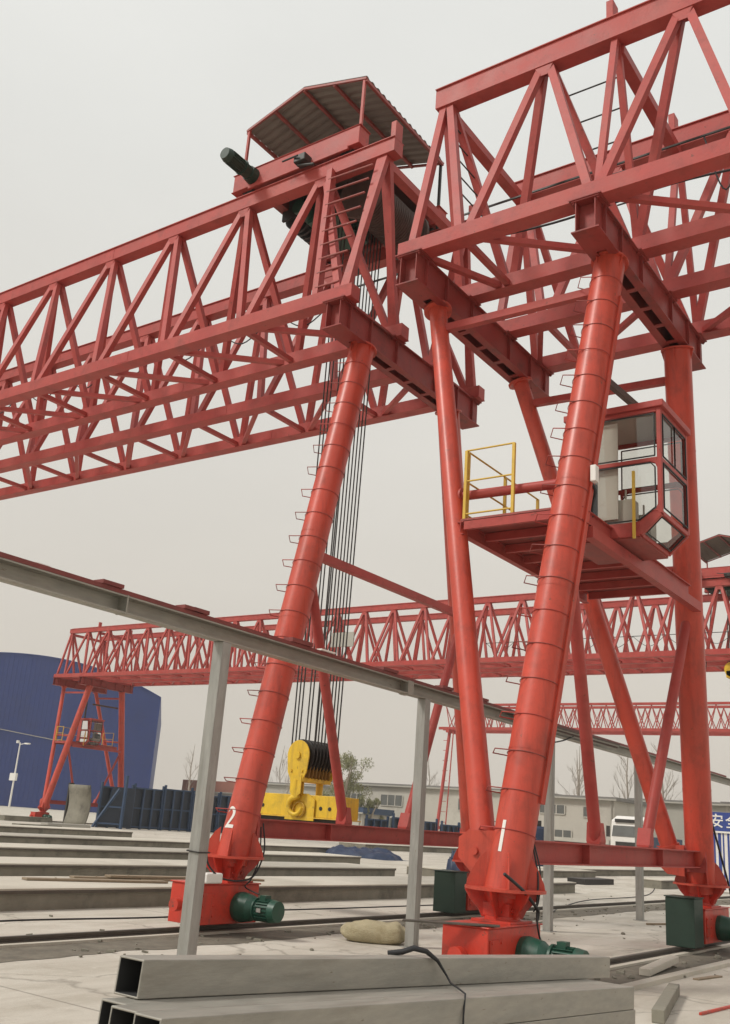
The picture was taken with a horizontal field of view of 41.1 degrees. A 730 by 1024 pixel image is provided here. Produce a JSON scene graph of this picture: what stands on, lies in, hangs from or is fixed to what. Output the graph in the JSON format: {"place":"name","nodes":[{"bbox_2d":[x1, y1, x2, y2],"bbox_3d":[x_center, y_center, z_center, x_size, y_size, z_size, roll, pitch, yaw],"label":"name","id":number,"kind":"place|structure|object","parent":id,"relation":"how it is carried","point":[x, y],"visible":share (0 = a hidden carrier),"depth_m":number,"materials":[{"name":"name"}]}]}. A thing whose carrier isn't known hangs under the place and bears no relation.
{"place":"outdoors","nodes":[
{"label":"outdoors","id":0,"kind":"place"},
{"bbox_2d":[12,823,61,826],"bbox_3d":[-16.535,15.925,49.123,0.700,0.340,2.600,-8,-21,34],"label":"precast block","id":1,"kind":"object","parent":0,"point":[35,824],"depth_m":48.78,"materials":[{"name":"concrete"}]},
{"bbox_2d":[41,822,89,827],"bbox_3d":[-16.964,17.835,55.219,0.700,0.340,3.000,-8,-21,34],"label":"precast block","id":2,"kind":"object","parent":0,"point":[71,825],"depth_m":55.09,"materials":[{"name":"grey concrete"}]},
{"bbox_2d":[0,652,160,812],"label":"blue warehouse","id":3,"kind":"structure","parent":0,"point":[30,694],"depth_m":164.30,"materials":[{"name":"blue metal"}]},
{"bbox_2d":[0,806,729,1023],"bbox_3d":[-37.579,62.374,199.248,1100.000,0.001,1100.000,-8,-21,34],"label":"ground","id":4,"kind":"structure","parent":0,"point":[75,989],"depth_m":13.30,"materials":[{"name":"concrete"}]},
{"bbox_2d":[8,740,30,806],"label":"lamp post","id":5,"kind":"object","parent":4,"relation":"on","point":[13,776],"visible":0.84,"depth_m":148.99,"materials":[{"name":"white metal"}]},
{"bbox_2d":[0,815,52,822],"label":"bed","id":6,"kind":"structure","parent":4,"relation":"on","point":[24,818],"depth_m":67.53,"materials":[{"name":"concrete"}]},
{"bbox_2d":[0,824,132,837],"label":"casting bed","id":7,"kind":"object","parent":4,"relation":"on","point":[11,828],"visible":0.93,"depth_m":46.28,"materials":[{"name":"concrete"}]},
{"bbox_2d":[63,783,90,824],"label":"curved form","id":8,"kind":"object","parent":4,"relation":"on","point":[77,805],"visible":0.89,"depth_m":67.43,"materials":[{"name":"concrete"}]},
{"bbox_2d":[91,776,135,828],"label":"inclined form frame","id":9,"kind":"object","parent":4,"relation":"on","point":[117,810],"visible":0.89,"depth_m":66.95,"materials":[{"name":"blue paint"}]},
{"bbox_2d":[95,782,134,828],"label":"formwork panel","id":10,"kind":"object","parent":4,"relation":"on","point":[105,793],"visible":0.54,"depth_m":67.53,"materials":[{"name":"blue paint"}]},
{"bbox_2d":[129,783,164,829],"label":"formwork panel","id":11,"kind":"object","parent":4,"relation":"on","point":[147,808],"visible":0.83,"depth_m":70.73,"materials":[{"name":"blue paint"}]},
{"bbox_2d":[0,832,330,852],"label":"casting bed","id":12,"kind":"object","parent":4,"relation":"on","point":[7,837],"visible":0.63,"depth_m":38.10,"materials":[{"name":"concrete"}]},
{"bbox_2d":[160,785,193,831],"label":"formwork panel","id":13,"kind":"object","parent":4,"relation":"on","point":[176,810],"visible":0.95,"depth_m":73.06,"materials":[{"name":"blue paint"}]},
{"bbox_2d":[0,843,360,863],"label":"casting bed","id":14,"kind":"object","parent":4,"relation":"on","point":[52,850],"visible":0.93,"depth_m":29.73,"materials":[{"name":"concrete"}]},
{"bbox_2d":[183,746,198,790],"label":"bare tree","id":15,"kind":"object","parent":4,"relation":"on","point":[189,781],"visible":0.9,"depth_m":161.20,"materials":[{"name":"brown plant"}]},
{"bbox_2d":[0,857,395,875],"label":"casting bed","id":16,"kind":"object","parent":4,"relation":"on","point":[30,866],"visible":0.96,"depth_m":23.01,"materials":[{"name":"concrete"}]},
{"bbox_2d":[189,791,219,832],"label":"formwork panel","id":17,"kind":"object","parent":4,"relation":"on","point":[215,814],"visible":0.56,"depth_m":76.21,"materials":[{"name":"blue paint"}]},
{"bbox_2d":[182,780,234,795],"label":"workshop building","id":18,"kind":"structure","parent":4,"relation":"on","point":[225,788],"depth_m":195.14,"materials":[{"name":"red brick"}]},
{"bbox_2d":[0,904,432,921],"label":"ground cable","id":19,"kind":"object","parent":4,"relation":"on","point":[167,916],"visible":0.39,"depth_m":14.42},
{"bbox_2d":[216,792,231,832],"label":"formwork panel","id":20,"kind":"object","parent":4,"relation":"on","point":[224,801],"visible":0.28,"depth_m":77.12,"materials":[{"name":"blue paint"}]},
{"bbox_2d":[271,746,289,782],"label":"bare tree","id":21,"kind":"object","parent":4,"relation":"on","point":[279,769],"visible":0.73,"depth_m":163.12,"materials":[{"name":"brown plant"}]},
{"bbox_2d":[277,774,289,793],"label":"bare tree","id":22,"kind":"object","parent":4,"relation":"on","point":[287,785],"visible":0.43,"depth_m":151.48,"materials":[{"name":"brown plant"}]},
{"bbox_2d":[0,876,575,910],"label":"casting bed","id":23,"kind":"object","parent":4,"relation":"on","point":[18,893],"visible":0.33,"depth_m":16.67,"materials":[{"name":"concrete"}]},
{"bbox_2d":[22,877,167,883],"bbox_3d":[-4.586,6.320,16.740,2.600,0.048,0.220,18,-22,-36],"label":"loose plank","id":24,"kind":"object","parent":23,"relation":"on","point":[90,880],"visible":1,"depth_m":16.60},
{"bbox_2d":[69,875,184,880],"bbox_3d":[-4.263,6.643,17.679,2.200,0.048,0.220,17,-21,-34],"label":"loose plank","id":25,"kind":"object","parent":23,"relation":"on","point":[90,877],"visible":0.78,"depth_m":17.36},
{"bbox_2d":[105,874,185,878],"bbox_3d":[-3.852,6.732,17.992,2.000,0.048,0.220,19,-23,-39],"label":"loose plank","id":26,"kind":"object","parent":25,"relation":"on","point":[144,876],"visible":0.8,"depth_m":17.77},
{"bbox_2d":[242,878,264,880],"bbox_3d":[-2.757,7.351,19.548,1.600,0.048,0.220,16,-21,-33],"label":"loose plank","id":27,"kind":"object","parent":23,"relation":"on","point":[254,879],"visible":0.23,"depth_m":19.82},
{"bbox_2d":[265,782,330,795],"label":"workshop building","id":28,"kind":"structure","parent":4,"relation":"on","point":[273,787],"depth_m":158.77,"materials":[{"name":"beige paint"}]},
{"bbox_2d":[322,750,373,798],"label":"willow tree","id":29,"kind":"object","parent":4,"relation":"on","point":[350,782],"visible":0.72,"depth_m":118.78,"materials":[{"name":"green plant"}]},
{"bbox_2d":[0,552,729,954],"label":"cable support frame","id":30,"kind":"object","parent":4,"relation":"on","point":[110,598],"visible":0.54,"depth_m":11.02,"materials":[{"name":"metal"}]},
{"bbox_2d":[0,900,729,962],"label":"runway dirt","id":31,"kind":"structure","parent":4,"relation":"on","point":[34,952],"depth_m":12.46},
{"bbox_2d":[0,899,729,948],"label":"runway footing","id":32,"kind":"object","parent":4,"relation":"on","point":[59,942],"depth_m":13.54,"materials":[{"name":"concrete"}]},
{"bbox_2d":[0,896,729,943],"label":"crane rail","id":33,"kind":"object","parent":32,"relation":"on","point":[69,936],"depth_m":13.91,"materials":[{"name":"metal"}]},
{"bbox_2d":[0,120,484,927],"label":"gantry crane","id":34,"kind":"object","parent":33,"relation":"on","point":[362,342],"visible":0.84,"depth_m":20.40,"materials":[{"name":"red paint"}]},
{"bbox_2d":[220,76,447,264],"bbox_3d":[-0.738,-7.464,21.898,3.560,3.298,4.433,-8,-21,34],"label":"hoist trolley","id":35,"kind":"object","parent":34,"relation":"on","point":[305,128],"visible":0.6,"depth_m":21.64,"materials":[{"name":"red metal"}]},
{"bbox_2d":[286,219,380,816],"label":"hook block","id":36,"kind":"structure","parent":35,"relation":"hanging from","point":[309,761],"depth_m":18.70,"materials":[{"name":"yellow paint"}]},
{"bbox_2d":[260,793,360,823],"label":"spreader beam","id":37,"kind":"structure","parent":36,"relation":"hanging from","point":[317,809],"depth_m":17.50,"materials":[{"name":"yellow metal"}]},
{"bbox_2d":[436,702,729,830],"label":"gantry crane","id":38,"kind":"object","parent":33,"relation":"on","point":[503,729],"visible":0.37,"depth_m":93.29,"materials":[{"name":"red paint"}]},
{"bbox_2d":[335,807,394,825],"bbox_3d":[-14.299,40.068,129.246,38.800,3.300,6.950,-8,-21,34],"label":"truck","id":39,"kind":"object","parent":4,"relation":"on","point":[377,814],"depth_m":117.79,"materials":[{"name":"blue paint"}]},
{"bbox_2d":[325,845,405,860],"bbox_3d":[-0.097,16.435,47.169,4.200,0.513,2.324,-8,-21,34],"label":"tarpaulin heap","id":40,"kind":"object","parent":4,"relation":"on","point":[377,853],"visible":0.88,"depth_m":46.43,"materials":[{"name":"blue fabric"}]},
{"bbox_2d":[358,795,384,818],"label":"willow tree","id":41,"kind":"object","parent":4,"relation":"on","point":[376,802],"visible":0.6,"depth_m":117.48,"materials":[{"name":"green plant"}]},
{"bbox_2d":[340,919,404,944],"bbox_3d":[0.149,5.947,13.834,1.009,0.298,0.581,3,-18,4],"label":"cement sack","id":42,"kind":"object","parent":4,"relation":"on","point":[374,932],"visible":0.93,"depth_m":13.61,"materials":[{"name":"beige fabric"}]},
{"bbox_2d":[364,814,388,843],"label":"formwork panel","id":43,"kind":"object","parent":4,"relation":"on","point":[376,822],"visible":0.35,"depth_m":69.14,"materials":[{"name":"blue paint"}]},
{"bbox_2d":[26,896,729,981],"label":"gravel debris","id":44,"kind":"object","parent":4,"relation":"on","point":[621,972],"visible":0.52,"depth_m":13.39,"materials":[{"name":"gravel"}]},
{"bbox_2d":[29,578,729,817],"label":"gantry crane","id":45,"kind":"object","parent":4,"relation":"on","point":[123,680],"visible":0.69,"depth_m":62.88,"materials":[{"name":"red paint"}]},
{"bbox_2d":[700,534,729,595],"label":"hoist trolley","id":46,"kind":"object","parent":45,"relation":"on","point":[715,547],"visible":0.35,"depth_m":50.62,"materials":[{"name":"red metal"}]},
{"bbox_2d":[724,590,729,678],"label":"hook block","id":47,"kind":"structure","parent":46,"relation":"hanging from","point":[727,668],"depth_m":48.76,"materials":[{"name":"yellow paint"}]},
{"bbox_2d":[391,813,402,828],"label":"formwork panel","id":48,"kind":"object","parent":4,"relation":"on","point":[394,821],"visible":0.12,"depth_m":70.35,"materials":[{"name":"blue paint"}]},
{"bbox_2d":[339,842,457,852],"bbox_3d":[7.171,24.723,71.161,2.073,0.370,28.040,-8,-21,34],"label":"casting bed","id":49,"kind":"object","parent":4,"relation":"on","point":[406,848],"visible":0.33,"depth_m":62.90,"materials":[{"name":"concrete"}]},
{"bbox_2d":[424,819,437,830],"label":"formwork panel","id":50,"kind":"object","parent":4,"relation":"on","point":[431,826],"visible":0.2,"depth_m":74.02,"materials":[{"name":"blue paint"}]},
{"bbox_2d":[427,759,440,785],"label":"bare tree","id":51,"kind":"object","parent":4,"relation":"on","point":[428,770],"visible":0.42,"depth_m":133.42,"materials":[{"name":"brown plant"}]},
{"bbox_2d":[331,781,561,831],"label":"workshop building","id":52,"kind":"structure","parent":4,"relation":"on","point":[395,797],"depth_m":123.35,"materials":[{"name":"beige paint"}]},
{"bbox_2d":[347,793,362,798],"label":"window","id":53,"kind":"structure","parent":52,"relation":"in","point":[354,795],"depth_m":129.70,"materials":[{"name":"grey glass"}]},
{"bbox_2d":[380,794,402,806],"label":"window","id":54,"kind":"structure","parent":52,"relation":"in","point":[386,800],"depth_m":126.23,"materials":[{"name":"grey glass"}]},
{"bbox_2d":[440,821,459,832],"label":"formwork panel","id":55,"kind":"object","parent":4,"relation":"on","point":[448,828],"visible":0.35,"depth_m":75.97,"materials":[{"name":"blue paint"}]},
{"bbox_2d":[446,849,459,870],"bbox_3d":[3.327,11.908,33.344,1.200,1.230,1.179,-8,-21,34],"label":"tarpaulin heap","id":56,"kind":"object","parent":4,"relation":"on","point":[451,864],"visible":0.14,"depth_m":33.05,"materials":[{"name":"blue fabric"}]},
{"bbox_2d":[407,866,595,877],"bbox_3d":[5.873,14.312,38.680,1.473,0.300,13.540,-8,-21,34],"label":"casting bed","id":57,"kind":"object","parent":4,"relation":"on","point":[558,873],"visible":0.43,"depth_m":40.77,"materials":[{"name":"concrete"}]},
{"bbox_2d":[535,821,543,865],"bbox_3d":[7.819,15.222,44.367,1.240,2.250,1.240,-8,-21,34],"label":"blue barrel","id":58,"kind":"object","parent":4,"relation":"on","point":[539,833],"visible":0.08,"depth_m":44.02,"materials":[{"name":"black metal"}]},
{"bbox_2d":[556,758,583,794],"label":"bare tree","id":59,"kind":"object","parent":4,"relation":"on","point":[577,787],"visible":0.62,"depth_m":119.39,"materials":[{"name":"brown plant"}]},
{"bbox_2d":[555,746,584,794],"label":"bare tree","id":60,"kind":"object","parent":4,"relation":"on","point":[574,773],"visible":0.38,"depth_m":125.18,"materials":[{"name":"brown plant"}]},
{"bbox_2d":[554,837,610,844],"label":"flatbed trailer","id":61,"kind":"object","parent":4,"relation":"on","point":[567,839],"visible":0.01,"depth_m":83.04,"materials":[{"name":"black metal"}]},
{"bbox_2d":[567,877,613,884],"bbox_3d":[8.556,13.972,36.888,0.700,0.200,2.602,-9,-22,36],"label":"dark batten","id":62,"kind":"object","parent":4,"relation":"on","point":[591,881],"visible":0.9,"depth_m":36.30,"materials":[{"name":"black metal"}]},
{"bbox_2d":[541,888,654,916],"bbox_3d":[8.021,11.806,29.984,0.793,0.065,22.607,-3,-19,22],"label":"ground cable","id":63,"kind":"object","parent":4,"relation":"on","point":[601,899],"visible":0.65,"depth_m":27.09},
{"bbox_2d":[538,866,675,875],"bbox_3d":[12.724,18.272,49.535,1.773,0.320,22.740,-8,-21,34],"label":"casting bed","id":64,"kind":"object","parent":4,"relation":"on","point":[615,871],"visible":0.29,"depth_m":48.11,"materials":[{"name":"concrete"}]},
{"bbox_2d":[609,755,633,798],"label":"bare tree","id":65,"kind":"object","parent":4,"relation":"on","point":[630,776],"visible":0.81,"depth_m":120.50,"materials":[{"name":"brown plant"}]},
{"bbox_2d":[606,816,682,847],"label":"white truck","id":66,"kind":"object","parent":4,"relation":"on","point":[622,830],"visible":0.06,"depth_m":74.07,"materials":[{"name":"paint"}]},
{"bbox_2d":[646,923,665,924],"bbox_3d":[6.364,8.687,20.552,1.360,0.035,0.050,17,-22,-35],"label":"dark batten","id":67,"kind":"object","parent":4,"relation":"on","point":[655,923],"visible":0.49,"depth_m":20.30,"materials":[{"name":"brown wood"}]},
{"bbox_2d":[589,947,729,983],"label":"runway dirt","id":68,"kind":"structure","parent":4,"relation":"on","point":[694,960],"depth_m":13.54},
{"bbox_2d":[626,974,634,978],"bbox_3d":[3.285,5.742,12.047,0.102,0.053,0.105,-8,-21,34],"label":"stone","id":69,"kind":"object","parent":68,"relation":"on","point":[630,976],"visible":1,"depth_m":12.02,"materials":[{"name":"stone"}]},
{"bbox_2d":[639,955,678,976],"bbox_3d":[3.907,6.007,12.916,0.140,0.149,1.405,-7,-21,31],"label":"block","id":70,"kind":"object","parent":68,"relation":"on","point":[657,966],"visible":1,"depth_m":12.74,"materials":[{"name":"grey concrete"}]},
{"bbox_2d":[644,878,678,888],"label":"concrete block","id":71,"kind":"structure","parent":4,"relation":"on","point":[661,883],"depth_m":37.25,"materials":[{"name":"concrete"}]},
{"bbox_2d":[651,983,679,1023],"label":"concrete kerb piece","id":72,"kind":"object","parent":4,"relation":"on","point":[662,1008],"visible":1,"depth_m":9.67,"materials":[{"name":"beige concrete"}]},
{"bbox_2d":[651,744,680,799],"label":"bare tree","id":73,"kind":"object","parent":4,"relation":"on","point":[673,785],"visible":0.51,"depth_m":116.21,"materials":[{"name":"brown plant"}]},
{"bbox_2d":[609,943,729,969],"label":"runway footing","id":74,"kind":"object","parent":4,"relation":"on","point":[648,960],"depth_m":14.62,"materials":[{"name":"concrete"}]},
{"bbox_2d":[610,941,729,964],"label":"crane rail","id":75,"kind":"object","parent":74,"relation":"on","point":[637,956],"depth_m":14.29,"materials":[{"name":"metal"}]},
{"bbox_2d":[395,0,729,954],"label":"gantry crane","id":76,"kind":"object","parent":75,"relation":"on","point":[587,538],"visible":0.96,"depth_m":15.32,"materials":[{"name":"red paint"}]},
{"bbox_2d":[402,919,499,927],"bbox_3d":[0.893,4.266,10.114,1.006,0.045,0.100,1,-18,9],"label":"steel angle","id":77,"kind":"object","parent":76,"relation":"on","point":[451,923],"visible":1,"depth_m":10.08,"materials":[{"name":"brown metal"}]},
{"bbox_2d":[620,959,729,990],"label":"kerb","id":78,"kind":"structure","parent":4,"relation":"on","point":[656,980],"depth_m":12.36,"materials":[{"name":"concrete"}]},
{"bbox_2d":[627,798,725,844],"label":"workshop building","id":79,"kind":"structure","parent":4,"relation":"on","point":[674,808],"depth_m":113.09,"materials":[{"name":"beige paint"}]},
{"bbox_2d":[693,975,722,980],"bbox_3d":[4.430,6.016,12.591,0.080,0.020,0.707,-12,-24,42],"label":"scrap board","id":80,"kind":"object","parent":4,"relation":"on","point":[708,977],"visible":1,"depth_m":12.54,"materials":[{"name":"brown wood"}]},
{"bbox_2d":[699,1005,729,1014],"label":"red steel bar","id":81,"kind":"object","parent":4,"relation":"on","point":[714,1010],"visible":1,"depth_m":10.03,"materials":[{"name":"paint"}]},
{"bbox_2d":[712,812,729,891],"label":"safety hoarding","id":82,"kind":"object","parent":4,"relation":"on","point":[721,821],"visible":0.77,"depth_m":38.09,"materials":[{"name":"white paint"}]},
{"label":"square tube","id":83,"kind":"object","parent":4,"relation":"on","visible":0},
{"bbox_2d":[509,1009,634,1023],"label":"square tube","id":84,"kind":"object","parent":83,"relation":"on","point":[622,1017],"visible":0.53,"depth_m":7.21,"materials":[{"name":"metal"}]},
{"bbox_2d":[133,984,633,1023],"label":"square tube","id":85,"kind":"object","parent":84,"relation":"on","point":[504,1006],"visible":0.98,"depth_m":5.52,"materials":[{"name":"metal"}]},
{"bbox_2d":[0,0,729,801],"label":"sky","id":86,"kind":"structure","parent":0,"point":[117,117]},
{"bbox_2d":[538,794,646,840],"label":"workshop building","id":87,"kind":"structure","parent":0,"point":[570,817],"depth_m":105.81,"materials":[{"name":"beige paint"}]},
{"bbox_2d":[539,804,564,814],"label":"window","id":88,"kind":"structure","parent":87,"relation":"in","point":[559,809],"depth_m":107.05,"materials":[{"name":"grey glass"}]},
{"bbox_2d":[554,830,571,837],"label":"window","id":89,"kind":"structure","parent":87,"relation":"in","point":[557,833],"depth_m":105.97,"materials":[{"name":"grey glass"}]},
{"bbox_2d":[582,807,586,817],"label":"window","id":90,"kind":"structure","parent":87,"relation":"in","point":[584,811],"depth_m":105.31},
{"bbox_2d":[720,802,729,812],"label":"workshop building","id":91,"kind":"structure","parent":0,"point":[727,804],"depth_m":93.33,"materials":[{"name":"beige paint"}]},
{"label":"square tube","id":92,"kind":"object","parent":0,"visible":0},
{"bbox_2d":[97,979,593,1023],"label":"square tube","id":93,"kind":"object","parent":92,"relation":"on","point":[105,1009],"visible":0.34,"depth_m":4.98,"materials":[{"name":"metal"}]},
{"bbox_2d":[114,955,609,998],"bbox_3d":[0.493,3.037,6.466,0.163,0.463,5.462,-8,-22,35],"label":"square tube","id":94,"kind":"object","parent":93,"relation":"on","point":[155,976],"visible":0.98,"depth_m":5.40,"materials":[{"name":"metal"}]},
{"bbox_2d":[387,945,465,1023],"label":"binding strap","id":95,"kind":"object","parent":94,"relation":"attached to","point":[409,949],"visible":0.97,"depth_m":6.20,"materials":[{"name":"black rubber"}]},
{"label":"square tube","id":96,"kind":"object","parent":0,"visible":0},
{"bbox_2d":[108,981,613,1023],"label":"square tube","id":97,"kind":"object","parent":96,"relation":"on","point":[121,1014],"visible":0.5,"depth_m":4.96,"materials":[{"name":"metal"}]}
]}

